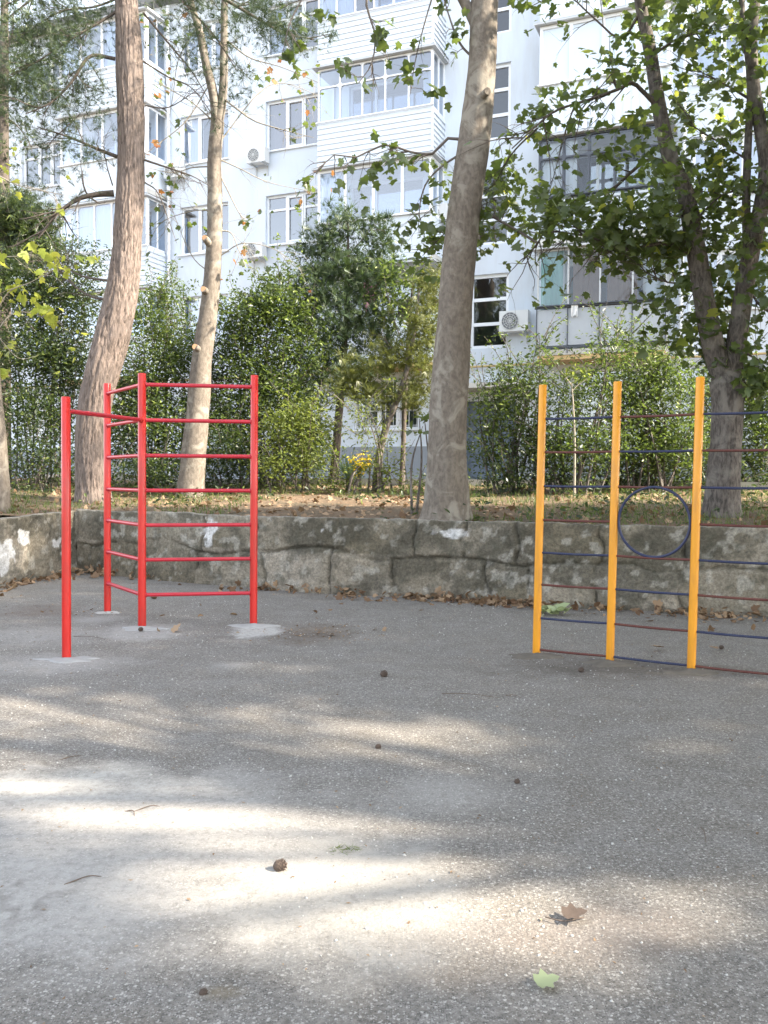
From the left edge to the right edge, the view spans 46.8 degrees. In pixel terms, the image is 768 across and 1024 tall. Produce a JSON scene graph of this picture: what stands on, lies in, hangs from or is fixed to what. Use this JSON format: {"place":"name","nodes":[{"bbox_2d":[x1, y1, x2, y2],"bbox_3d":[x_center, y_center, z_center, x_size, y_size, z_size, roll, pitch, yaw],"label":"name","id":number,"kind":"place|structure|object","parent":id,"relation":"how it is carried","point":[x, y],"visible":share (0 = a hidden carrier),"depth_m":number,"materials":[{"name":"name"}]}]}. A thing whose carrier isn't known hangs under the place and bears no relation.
{"place":"outdoors","nodes":[
{"label":"outdoors","id":0,"kind":"place"},
{"bbox_2d":[0,0,114,27],"label":"sky","id":1,"kind":"structure","parent":0,"point":[84,1],"materials":[{"name":"white"}]},
{"bbox_2d":[0,573,767,1023],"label":"asphalt yard","id":2,"kind":"structure","parent":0,"point":[230,935],"depth_m":3.95,"materials":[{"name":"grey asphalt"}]},
{"bbox_2d":[0,510,76,586],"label":"retaining wall","id":3,"kind":"structure","parent":2,"relation":"on","point":[30,544],"depth_m":12.82,"materials":[{"name":"stone"}]},
{"bbox_2d":[35,656,100,662],"bbox_3d":[-2.618,1.225,7.278,0.640,0.047,0.297,0,2,-16],"label":"cement footing","id":4,"kind":"object","parent":2,"relation":"on","point":[71,659],"visible":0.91,"depth_m":7.28,"materials":[{"name":"grey concrete"}]},
{"bbox_2d":[64,875,100,884],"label":"twig","id":5,"kind":"object","parent":2,"relation":"on","point":[81,878],"visible":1,"depth_m":3.29,"materials":[{"name":"grey wood"}]},
{"bbox_2d":[95,611,119,613],"bbox_3d":[-3.066,1.123,9.838,0.323,0.047,0.185,0,2,-12],"label":"cement footing","id":6,"kind":"object","parent":2,"relation":"on","point":[108,612],"visible":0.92,"depth_m":9.79,"materials":[{"name":"grey concrete"}]},
{"bbox_2d":[122,626,170,630],"bbox_3d":[-2.357,1.164,8.799,0.604,0.056,0.278,0,2,0],"label":"cement footing","id":7,"kind":"object","parent":2,"relation":"on","point":[145,628],"visible":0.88,"depth_m":8.79,"materials":[{"name":"grey concrete"}]},
{"bbox_2d":[61,373,257,657],"bbox_3d":[-2.648,-0.059,8.520,2.003,2.650,2.227,1,2,24],"label":"climbing frame","id":8,"kind":"object","parent":2,"relation":"on","point":[141,420],"visible":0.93,"depth_m":8.97,"materials":[{"name":"red metal"}]},
{"bbox_2d":[12,603,383,643],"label":"leaf litter","id":9,"kind":"object","parent":2,"relation":"on","point":[239,632],"visible":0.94,"depth_m":8.63,"materials":[{"name":"brown plant"}]},
{"bbox_2d":[199,987,207,995],"bbox_3d":[-0.524,1.392,2.571,0.026,0.024,0.023,0,2,-17],"label":"pine cone","id":10,"kind":"object","parent":2,"relation":"on","point":[203,991],"visible":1,"depth_m":2.56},
{"bbox_2d":[227,623,279,627],"bbox_3d":[-1.322,1.158,8.997,0.629,0.062,0.264,0,2,0],"label":"cement footing","id":11,"kind":"object","parent":2,"relation":"on","point":[252,625],"visible":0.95,"depth_m":8.97,"materials":[{"name":"grey concrete"}]},
{"bbox_2d":[273,858,286,871],"bbox_3d":[-0.397,1.351,3.392,0.055,0.051,0.053,0,2,0],"label":"pine cone","id":12,"kind":"object","parent":2,"relation":"on","point":[279,864],"visible":1,"depth_m":3.38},
{"bbox_2d":[329,842,364,854],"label":"grass tuft","id":13,"kind":"object","parent":2,"relation":"on","point":[349,848],"visible":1,"depth_m":3.58,"materials":[{"name":"plant"}]},
{"bbox_2d":[0,597,762,1023],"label":"leaf litter","id":14,"kind":"object","parent":2,"relation":"on","point":[380,763],"visible":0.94,"depth_m":4.22,"materials":[{"name":"brown plant"}]},
{"bbox_2d":[0,564,765,633],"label":"leaf litter","id":15,"kind":"object","parent":2,"relation":"on","point":[489,600],"visible":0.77,"depth_m":10.79,"materials":[{"name":"brown plant"}]},
{"bbox_2d":[380,670,387,676],"bbox_3d":[0.000,1.226,6.728,0.060,0.056,0.058,0,2,0],"label":"pine cone","id":16,"kind":"object","parent":2,"relation":"on","point":[383,673],"visible":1,"depth_m":6.71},
{"bbox_2d":[75,509,767,616],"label":"retaining wall","id":17,"kind":"structure","parent":2,"relation":"on","point":[372,556],"depth_m":11.07,"materials":[{"name":"stone"}]},
{"bbox_2d":[442,693,496,697],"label":"twig","id":18,"kind":"object","parent":2,"relation":"on","point":[465,693],"visible":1,"depth_m":6.15,"materials":[{"name":"wood"}]},
{"bbox_2d":[509,653,563,659],"bbox_3d":[1.290,1.223,7.504,0.526,0.064,0.303,0,2,0],"label":"cement footing","id":19,"kind":"object","parent":2,"relation":"on","point":[525,656],"visible":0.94,"depth_m":7.45,"materials":[{"name":"grey concrete"}]},
{"bbox_2d":[533,968,558,987],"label":"fallen leaf","id":20,"kind":"object","parent":2,"relation":"on","point":[542,979],"visible":1,"depth_m":2.62,"materials":[{"name":"plant"}]},
{"bbox_2d":[541,602,571,615],"bbox_3d":[1.871,1.131,9.842,0.416,0.265,0.328,1,2,16],"label":"leaf bunch","id":21,"kind":"object","parent":2,"relation":"on","point":[555,608],"visible":0.86,"depth_m":9.79,"materials":[{"name":"green plant"}]},
{"bbox_2d":[545,916,583,920],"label":"twig","id":22,"kind":"object","parent":2,"relation":"on","point":[563,920],"visible":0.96,"depth_m":3.00,"materials":[{"name":"beige wood"}]},
{"bbox_2d":[561,902,586,918],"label":"fallen leaf","id":23,"kind":"object","parent":2,"relation":"on","point":[570,910],"visible":1,"depth_m":3.02,"materials":[{"name":"brown plant"}]},
{"bbox_2d":[532,377,767,674],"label":"wall bars","id":24,"kind":"object","parent":2,"relation":"on","point":[696,487],"depth_m":7.29,"materials":[{"name":"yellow metal"}]},
{"bbox_2d":[661,668,718,675],"bbox_3d":[2.381,1.251,6.919,0.491,0.065,0.275,1,2,23],"label":"cement footing","id":25,"kind":"object","parent":2,"relation":"on","point":[692,672],"visible":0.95,"depth_m":6.87,"materials":[{"name":"grey concrete"}]},
{"bbox_2d":[0,478,767,526],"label":"terrace ground","id":26,"kind":"structure","parent":0,"point":[396,510],"depth_m":14.03,"materials":[{"name":"soil"}]},
{"bbox_2d":[0,0,81,477],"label":"dark cypress","id":27,"kind":"object","parent":26,"relation":"on","point":[11,224],"visible":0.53,"depth_m":19.58,"materials":[{"name":"green plant"}]},
{"bbox_2d":[0,146,100,517],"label":"yellow leaved tree","id":28,"kind":"object","parent":26,"relation":"on","point":[51,319],"visible":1,"depth_m":13.16,"materials":[{"name":"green plant"}]},
{"bbox_2d":[0,206,126,487],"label":"tall privet","id":29,"kind":"object","parent":26,"relation":"on","point":[51,346],"visible":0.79,"depth_m":17.93,"materials":[{"name":"green plant"}]},
{"bbox_2d":[5,388,126,491],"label":"hedge shrub","id":30,"kind":"object","parent":26,"relation":"on","point":[39,474],"visible":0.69,"depth_m":17.45,"materials":[{"name":"green plant"}]},
{"bbox_2d":[76,253,235,488],"bbox_3d":[-4.806,-3.036,19.284,3.535,5.235,2.949,0,2,0],"label":"laurel shrub","id":31,"kind":"object","parent":26,"relation":"on","point":[172,360],"visible":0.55,"depth_m":19.04,"materials":[{"name":"green plant"}]},
{"bbox_2d":[0,0,344,503],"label":"pine tree","id":32,"kind":"object","parent":26,"relation":"on","point":[109,345],"visible":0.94,"depth_m":15.41,"materials":[{"name":"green plant"}]},
{"bbox_2d":[111,299,257,488],"bbox_3d":[-4.388,-2.498,19.092,3.652,4.233,2.977,0,2,-19],"label":"hanging green shrub","id":33,"kind":"object","parent":26,"relation":"on","point":[215,372],"visible":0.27,"depth_m":18.98,"materials":[{"name":"green plant"}]},
{"bbox_2d":[71,390,301,493],"bbox_3d":[-4.096,-1.398,18.073,4.970,2.193,2.276,0,2,0],"label":"undergrowth shrub","id":34,"kind":"object","parent":26,"relation":"on","point":[232,446],"visible":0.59,"depth_m":17.88,"materials":[{"name":"green plant"}]},
{"bbox_2d":[139,0,336,496],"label":"forked tree","id":35,"kind":"object","parent":26,"relation":"on","point":[192,470],"visible":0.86,"depth_m":16.73,"materials":[{"name":"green plant"}]},
{"bbox_2d":[195,232,352,488],"bbox_3d":[-2.351,-3.151,18.722,3.496,5.466,2.549,0,2,0],"label":"broad lilac","id":36,"kind":"object","parent":26,"relation":"on","point":[267,305],"visible":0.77,"depth_m":18.59,"materials":[{"name":"green plant"}]},
{"bbox_2d":[212,381,355,485],"bbox_3d":[-2.339,-1.712,19.616,3.456,2.422,2.292,0,2,0],"label":"shaded bush","id":37,"kind":"object","parent":26,"relation":"on","point":[302,475],"visible":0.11,"depth_m":19.45,"materials":[{"name":"green plant"}]},
{"bbox_2d":[237,373,345,492],"bbox_3d":[-1.764,-1.512,16.955,2.272,2.433,1.969,0,2,0],"label":"bright shrub","id":38,"kind":"object","parent":26,"relation":"on","point":[301,413],"visible":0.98,"depth_m":17.00,"materials":[{"name":"green plant"}]},
{"bbox_2d":[278,186,409,484],"bbox_3d":[-0.801,-3.761,19.308,3.296,6.614,2.282,0,2,0],"label":"juniper tree","id":39,"kind":"object","parent":26,"relation":"on","point":[326,269],"visible":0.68,"depth_m":19.10,"materials":[{"name":"green plant"}]},
{"bbox_2d":[328,449,373,490],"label":"yucca plant","id":40,"kind":"object","parent":26,"relation":"on","point":[341,467],"visible":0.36,"depth_m":17.66,"materials":[{"name":"green plant"}]},
{"bbox_2d":[344,451,374,494],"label":"flowering bush","id":41,"kind":"object","parent":26,"relation":"on","point":[359,467],"visible":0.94,"depth_m":16.70,"materials":[{"name":"yellow plant"}]},
{"bbox_2d":[299,374,426,493],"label":"leafy shoots","id":42,"kind":"object","parent":26,"relation":"on","point":[381,481],"visible":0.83,"depth_m":16.85,"materials":[{"name":"green plant"}]},
{"bbox_2d":[320,255,440,490],"bbox_3d":[0.090,-2.640,17.403,2.742,4.683,1.487,0,2,-6],"label":"thuja tree","id":43,"kind":"object","parent":26,"relation":"on","point":[424,325],"visible":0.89,"depth_m":17.30,"materials":[{"name":"green plant"}]},
{"bbox_2d":[266,0,497,520],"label":"plane tree","id":44,"kind":"object","parent":26,"relation":"on","point":[446,485],"visible":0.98,"depth_m":11.46,"materials":[{"name":"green plant"}]},
{"bbox_2d":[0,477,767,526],"bbox_3d":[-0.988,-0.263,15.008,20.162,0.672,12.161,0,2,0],"label":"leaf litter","id":45,"kind":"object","parent":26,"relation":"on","point":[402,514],"visible":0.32,"depth_m":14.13,"materials":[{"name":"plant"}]},
{"bbox_2d":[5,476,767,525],"bbox_3d":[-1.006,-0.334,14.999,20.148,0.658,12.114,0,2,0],"label":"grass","id":46,"kind":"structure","parent":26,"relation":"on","point":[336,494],"depth_m":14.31,"materials":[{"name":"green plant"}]},
{"bbox_2d":[9,0,767,481],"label":"apartment building","id":47,"kind":"structure","parent":26,"relation":"on","point":[347,116],"depth_m":24.58,"materials":[{"name":"paint"}]},
{"bbox_2d":[21,60,56,107],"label":"window","id":48,"kind":"structure","parent":47,"relation":"in","point":[49,60],"depth_m":30.03,"materials":[{"name":"white plastic"}]},
{"bbox_2d":[22,392,65,436],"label":"window","id":49,"kind":"structure","parent":47,"relation":"in","point":[54,392],"depth_m":30.50,"materials":[{"name":"white plastic"}]},
{"bbox_2d":[24,142,63,190],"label":"window","id":50,"kind":"structure","parent":47,"relation":"in","point":[40,167],"depth_m":30.19,"materials":[{"name":"white plastic"}]},
{"bbox_2d":[24,315,65,355],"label":"window","id":51,"kind":"structure","parent":47,"relation":"in","point":[43,315],"depth_m":30.58,"materials":[{"name":"grey glass"}]},
{"bbox_2d":[34,225,64,270],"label":"window","id":52,"kind":"structure","parent":47,"relation":"in","point":[63,225],"depth_m":30.19,"materials":[{"name":"white plastic"}]},
{"bbox_2d":[95,36,150,68],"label":"window","id":53,"kind":"structure","parent":47,"relation":"in","point":[96,49],"depth_m":28.66,"materials":[{"name":"white plastic"}]},
{"bbox_2d":[96,125,150,158],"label":"window","id":54,"kind":"structure","parent":47,"relation":"in","point":[116,144],"depth_m":29.02,"materials":[{"name":"white plastic"}]},
{"bbox_2d":[112,392,149,434],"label":"window","id":55,"kind":"structure","parent":47,"relation":"in","point":[125,392],"depth_m":29.19,"materials":[{"name":"white plastic"}]},
{"bbox_2d":[164,162,185,191],"bbox_3d":[-6.518,-10.481,27.722,0.624,0.732,0.425,1,2,23],"label":"air conditioner","id":56,"kind":"object","parent":47,"relation":"attached to","point":[173,175],"visible":0.51,"depth_m":27.58,"materials":[{"name":"white plastic"}]},
{"bbox_2d":[177,21,229,76],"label":"window","id":57,"kind":"structure","parent":47,"relation":"in","point":[189,45],"depth_m":27.67,"materials":[{"name":"white plastic"}]},
{"bbox_2d":[178,203,229,256],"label":"window","id":58,"kind":"structure","parent":47,"relation":"in","point":[224,205],"depth_m":27.78,"materials":[{"name":"white plastic"}]},
{"bbox_2d":[181,387,228,430],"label":"window","id":59,"kind":"structure","parent":47,"relation":"in","point":[181,387],"depth_m":28.11,"materials":[{"name":"white plastic"}]},
{"bbox_2d":[182,294,227,345],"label":"window","id":60,"kind":"structure","parent":47,"relation":"in","point":[196,313],"depth_m":28.17,"materials":[{"name":"white plastic"}]},
{"bbox_2d":[182,110,229,165],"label":"window","id":61,"kind":"structure","parent":47,"relation":"in","point":[195,128],"depth_m":27.93,"materials":[{"name":"white plastic"}]},
{"bbox_2d":[244,242,266,270],"bbox_3d":[-3.854,-7.701,26.699,0.624,0.732,0.425,1,2,23],"label":"air conditioner","id":62,"kind":"object","parent":47,"relation":"attached to","point":[261,249],"visible":0.73,"depth_m":26.53,"materials":[{"name":"white plastic"}]},
{"bbox_2d":[246,146,268,176],"bbox_3d":[-3.755,-10.495,26.558,0.624,0.732,0.425,1,2,23],"label":"air conditioner","id":63,"kind":"object","parent":47,"relation":"attached to","point":[255,156],"visible":1,"depth_m":26.40,"materials":[{"name":"white plastic"}]},
{"bbox_2d":[263,0,317,58],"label":"window","id":64,"kind":"structure","parent":47,"relation":"in","point":[305,2],"depth_m":26.41,"materials":[{"name":"white plastic"}]},
{"bbox_2d":[263,286,320,339],"bbox_3d":[-2.677,-5.955,26.644,1.970,1.525,0.406,1,2,23],"label":"window","id":65,"kind":"structure","parent":47,"relation":"in","point":[318,286],"depth_m":26.85,"materials":[{"name":"white plastic"}]},
{"bbox_2d":[267,190,317,246],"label":"window","id":66,"kind":"structure","parent":47,"relation":"in","point":[304,206],"depth_m":26.58,"materials":[{"name":"white plastic"}]},
{"bbox_2d":[267,94,320,152],"bbox_3d":[-2.649,-11.551,26.430,1.970,1.525,0.398,1,2,23],"label":"window","id":67,"kind":"structure","parent":47,"relation":"in","point":[289,118],"depth_m":26.56,"materials":[{"name":"white plastic"}]},
{"bbox_2d":[353,377,418,430],"bbox_3d":[0.078,-3.096,25.495,2.110,1.525,0.240,1,2,23],"label":"window","id":68,"kind":"structure","parent":47,"relation":"in","point":[398,413],"depth_m":25.46,"materials":[{"name":"white plastic"}]},
{"bbox_2d":[350,176,423,218],"bbox_3d":[0.093,-8.383,25.394,2.310,2.150,0.070,1,2,23],"label":"window","id":69,"kind":"structure","parent":47,"relation":"in","point":[421,177],"depth_m":25.47,"materials":[{"name":"white plastic"}]},
{"bbox_2d":[351,75,423,116],"bbox_3d":[0.107,-11.181,25.289,2.310,2.150,0.070,1,2,23],"label":"window","id":70,"kind":"structure","parent":47,"relation":"in","point":[353,89],"depth_m":25.38,"materials":[{"name":"white plastic"}]},
{"bbox_2d":[376,0,407,6],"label":"window","id":71,"kind":"structure","parent":47,"relation":"in","point":[383,2],"depth_m":25.32,"materials":[{"name":"white plastic"}]},
{"bbox_2d":[425,203,447,223],"bbox_3d":[1.492,-8.061,24.437,0.624,0.732,0.425,1,2,23],"label":"air conditioner","id":72,"kind":"object","parent":47,"relation":"attached to","point":[443,207],"visible":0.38,"depth_m":24.20,"materials":[{"name":"white plastic"}]},
{"bbox_2d":[471,273,508,348],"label":"stair window","id":73,"kind":"structure","parent":47,"relation":"in","point":[486,307],"depth_m":24.32,"materials":[{"name":"glass"}]},
{"bbox_2d":[466,400,516,479],"bbox_3d":[2.962,-1.852,24.418,1.450,2.400,0.130,1,2,23],"label":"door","id":74,"kind":"structure","parent":47,"relation":"in","point":[469,464],"depth_m":24.56,"materials":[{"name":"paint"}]},
{"bbox_2d":[477,169,509,244],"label":"stair window","id":75,"kind":"structure","parent":47,"relation":"in","point":[490,204],"depth_m":24.16,"materials":[{"name":"white plastic"}]},
{"bbox_2d":[490,63,510,139],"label":"stair window","id":76,"kind":"structure","parent":47,"relation":"in","point":[502,92],"depth_m":23.98,"materials":[{"name":"white plastic"}]},
{"bbox_2d":[497,0,511,33],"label":"stair window","id":77,"kind":"structure","parent":47,"relation":"in","point":[504,18],"depth_m":23.89,"materials":[{"name":"white plastic"}]},
{"bbox_2d":[499,309,530,344],"bbox_3d":[3.507,-4.933,23.699,0.780,0.840,0.425,1,2,23],"label":"air conditioner","id":78,"kind":"object","parent":47,"relation":"attached to","point":[507,319],"visible":0.98,"depth_m":23.53,"materials":[{"name":"white plastic"}]},
{"bbox_2d":[571,303,577,317],"bbox_3d":[4.784,-5.061,22.241,0.170,0.345,0.071,1,2,23],"label":"hanging cloth","id":79,"kind":"object","parent":47,"relation":"hanging from","point":[574,309],"visible":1,"depth_m":22.25,"materials":[{"name":"white fabric"}]},
{"bbox_2d":[569,368,639,427],"bbox_3d":[5.761,-2.976,23.108,1.860,1.525,0.240,1,2,23],"label":"window","id":80,"kind":"structure","parent":47,"relation":"in","point":[602,370],"depth_m":23.17,"materials":[{"name":"white plastic"}]},
{"bbox_2d":[565,258,645,308],"bbox_3d":[5.792,-5.468,23.187,2.060,2.150,0.232,1,2,23],"label":"window","id":81,"kind":"structure","parent":47,"relation":"in","point":[641,282],"depth_m":23.24,"materials":[{"name":"white plastic"}]},
{"bbox_2d":[577,149,647,189],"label":"window","id":82,"kind":"structure","parent":47,"relation":"in","point":[597,165],"depth_m":23.04,"materials":[{"name":"white plastic"}]},
{"bbox_2d":[692,132,757,198],"bbox_3d":[8.550,-8.518,21.826,1.900,1.525,0.403,1,2,23],"label":"window","id":83,"kind":"structure","parent":47,"relation":"in","point":[696,159],"depth_m":21.93,"materials":[{"name":"white plastic"}]},
{"bbox_2d":[688,363,766,424],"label":"window","id":84,"kind":"structure","parent":47,"relation":"in","point":[705,374],"depth_m":22.36,"materials":[{"name":"white plastic"}]},
{"bbox_2d":[687,249,767,312],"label":"window","id":85,"kind":"structure","parent":47,"relation":"in","point":[721,255],"depth_m":22.03,"materials":[{"name":"white plastic"}]},
{"bbox_2d":[691,14,767,85],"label":"window","id":86,"kind":"structure","parent":47,"relation":"in","point":[742,71],"depth_m":21.91,"materials":[{"name":"white plastic"}]},
{"bbox_2d":[12,472,767,521],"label":"ivy","id":87,"kind":"object","parent":26,"relation":"on","point":[487,502],"visible":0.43,"depth_m":14.41,"materials":[{"name":"green plant"}]},
{"bbox_2d":[361,253,439,485],"bbox_3d":[0.577,-2.975,18.896,2.059,5.075,1.535,1,2,23],"label":"lilac tree","id":88,"kind":"object","parent":26,"relation":"on","point":[393,295],"visible":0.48,"depth_m":18.80,"materials":[{"name":"green plant"}]},
{"bbox_2d":[34,474,767,486],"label":"kerb","id":89,"kind":"structure","parent":26,"relation":"on","point":[474,482],"depth_m":18.94,"materials":[{"name":"concrete"}]},
{"bbox_2d":[406,408,428,513],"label":"plant by trunk","id":90,"kind":"object","parent":26,"relation":"on","point":[425,418],"visible":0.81,"depth_m":12.63,"materials":[{"name":"plant"}]},
{"bbox_2d":[466,294,571,493],"bbox_3d":[2.225,-2.133,16.139,2.502,3.731,1.833,0,2,0],"label":"grey twiggy shrub","id":91,"kind":"object","parent":26,"relation":"on","point":[488,431],"visible":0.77,"depth_m":16.01,"materials":[{"name":"green plant"}]},
{"bbox_2d":[467,408,608,494],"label":"bush","id":92,"kind":"object","parent":26,"relation":"on","point":[550,478],"visible":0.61,"depth_m":15.69,"materials":[{"name":"green plant"}]},
{"bbox_2d":[555,363,592,496],"bbox_3d":[3.218,-1.314,14.993,0.650,2.367,0.630,-1,3,-39],"label":"sapling","id":93,"kind":"object","parent":26,"relation":"on","point":[571,373],"visible":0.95,"depth_m":14.94,"materials":[{"name":"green plant"}]},
{"bbox_2d":[386,0,767,517],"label":"maple tree","id":94,"kind":"object","parent":26,"relation":"on","point":[724,360],"visible":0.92,"depth_m":11.26,"materials":[{"name":"green plant"}]},
{"bbox_2d":[496,290,661,494],"bbox_3d":[3.482,-1.986,15.422,2.518,3.506,1.992,0,2,-18],"label":"sapling shrub","id":95,"kind":"object","parent":26,"relation":"on","point":[598,433],"visible":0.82,"depth_m":15.36,"materials":[{"name":"green plant"}]},
{"bbox_2d":[574,293,746,492],"bbox_3d":[4.894,-2.147,15.940,3.048,3.727,2.117,0,2,0],"label":"tall glossy shrub","id":96,"kind":"object","parent":26,"relation":"on","point":[653,438],"visible":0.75,"depth_m":15.77,"materials":[{"name":"green plant"}]},
{"bbox_2d":[568,401,767,489],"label":"hedge bush","id":97,"kind":"object","parent":26,"relation":"on","point":[686,475],"visible":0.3,"depth_m":16.41,"materials":[{"name":"green plant"}]},
{"bbox_2d":[662,324,767,481],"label":"hedge shrub","id":98,"kind":"object","parent":26,"relation":"on","point":[753,428],"visible":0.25,"depth_m":16.89,"materials":[{"name":"green plant"}]}
]}

